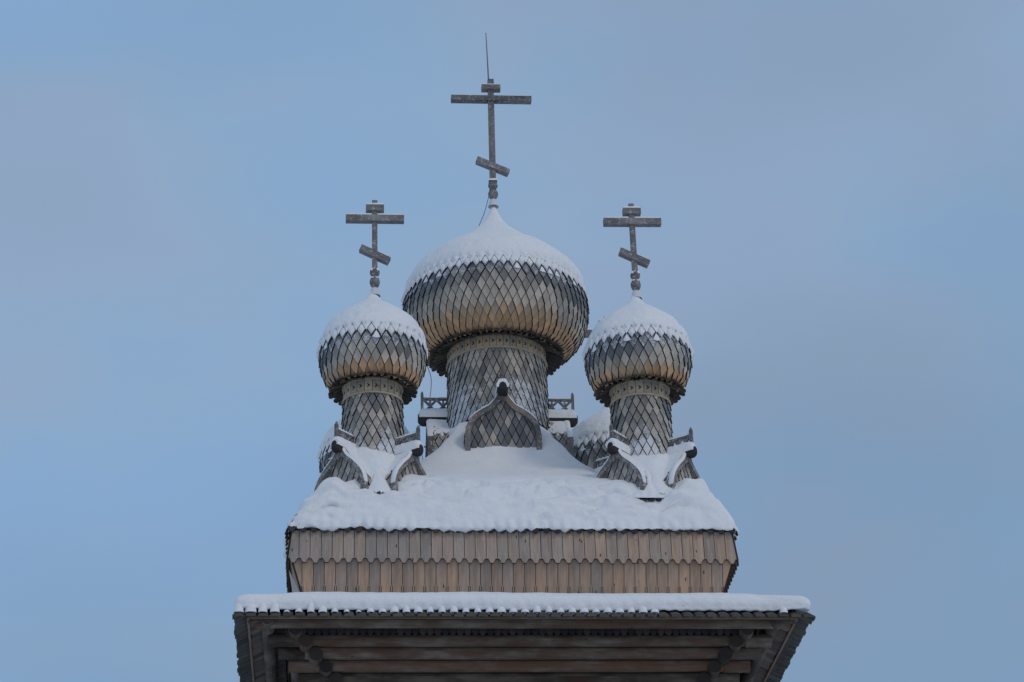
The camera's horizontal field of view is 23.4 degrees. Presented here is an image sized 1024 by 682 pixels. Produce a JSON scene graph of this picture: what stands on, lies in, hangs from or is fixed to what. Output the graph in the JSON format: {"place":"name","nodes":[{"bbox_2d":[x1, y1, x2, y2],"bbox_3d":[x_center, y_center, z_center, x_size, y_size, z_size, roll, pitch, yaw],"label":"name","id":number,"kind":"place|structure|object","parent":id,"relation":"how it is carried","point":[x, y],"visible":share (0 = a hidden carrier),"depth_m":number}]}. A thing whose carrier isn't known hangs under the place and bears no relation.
{"place":"outdoors","nodes":[
{"label":"outdoors","id":0,"kind":"place"},
{"bbox_2d":[0,0,1023,681],"label":"sky","id":1,"kind":"structure","parent":0,"point":[835,188]},
{"bbox_2d":[232,33,815,681],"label":"wooden church","id":2,"kind":"structure","parent":0,"point":[524,329],"depth_m":39.93},
{"bbox_2d":[316,428,367,482],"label":"ridge snow","id":3,"kind":"structure","parent":2,"relation":"on","point":[341,441],"depth_m":40.95},
{"bbox_2d":[317,418,419,461],"bbox_3d":[-2.705,1.725,46.917,1.935,1.359,1.931,14,-29,-28],"label":"snow cap","id":4,"kind":"object","parent":2,"relation":"on","point":[329,436],"visible":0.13,"depth_m":46.33},
{"bbox_2d":[316,290,427,361],"bbox_3d":[-2.418,-0.263,42.766,1.931,1.359,1.935,2,-26,-7],"label":"snow cap","id":5,"kind":"object","parent":2,"relation":"on","point":[375,310],"visible":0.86,"depth_m":42.03},
{"bbox_2d":[345,446,408,492],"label":"gable snow","id":6,"kind":"structure","parent":2,"relation":"on","point":[378,465],"depth_m":40.89},
{"bbox_2d":[390,431,425,482],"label":"ridge snow","id":7,"kind":"structure","parent":2,"relation":"on","point":[407,446],"depth_m":41.16},
{"bbox_2d":[419,397,447,456],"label":"ridge snow","id":8,"kind":"structure","parent":2,"relation":"on","point":[434,412],"depth_m":44.54},
{"bbox_2d":[401,207,588,306],"bbox_3d":[-0.333,-1.536,46.100,3.493,2.140,3.480,1,-26,-4],"label":"snow cap","id":9,"kind":"object","parent":2,"relation":"on","point":[491,234],"visible":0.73,"depth_m":44.62},
{"bbox_2d":[429,419,566,436],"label":"gable snow","id":10,"kind":"structure","parent":2,"relation":"on","point":[556,426],"depth_m":44.29},
{"bbox_2d":[470,378,536,419],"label":"ridge snow","id":11,"kind":"structure","parent":2,"relation":"on","point":[501,380],"depth_m":43.43},
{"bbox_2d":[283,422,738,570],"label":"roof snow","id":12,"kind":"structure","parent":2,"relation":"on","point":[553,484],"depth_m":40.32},
{"bbox_2d":[233,592,810,633],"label":"eave snow","id":13,"kind":"structure","parent":2,"relation":"on","point":[513,603],"depth_m":38.56},
{"bbox_2d":[548,398,576,436],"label":"ridge snow","id":14,"kind":"structure","parent":2,"relation":"on","point":[562,413],"depth_m":44.70},
{"bbox_2d":[572,406,610,450],"bbox_3d":[1.873,1.773,47.249,1.931,1.359,1.935,6,-26,-15],"label":"snow cap","id":15,"kind":"object","parent":2,"relation":"on","point":[597,425],"visible":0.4,"depth_m":46.45},
{"bbox_2d":[594,456,608,470],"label":"ridge snow","id":16,"kind":"structure","parent":2,"relation":"on","point":[596,469],"depth_m":42.48},
{"bbox_2d":[595,429,646,483],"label":"ridge snow","id":17,"kind":"structure","parent":2,"relation":"on","point":[620,445],"depth_m":41.27},
{"bbox_2d":[582,296,694,367],"bbox_3d":[2.187,-0.220,43.090,1.935,1.359,1.931,-5,-26,8],"label":"snow cap","id":18,"kind":"object","parent":2,"relation":"on","point":[637,312],"visible":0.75,"depth_m":42.34},
{"bbox_2d":[629,469,666,497],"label":"snow","id":19,"kind":"structure","parent":2,"relation":"on","point":[649,491],"depth_m":40.63},
{"bbox_2d":[623,451,682,493],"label":"gable snow","id":20,"kind":"structure","parent":2,"relation":"on","point":[658,466],"depth_m":41.24},
{"bbox_2d":[666,433,697,483],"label":"ridge snow","id":21,"kind":"structure","parent":2,"relation":"on","point":[683,447],"depth_m":41.48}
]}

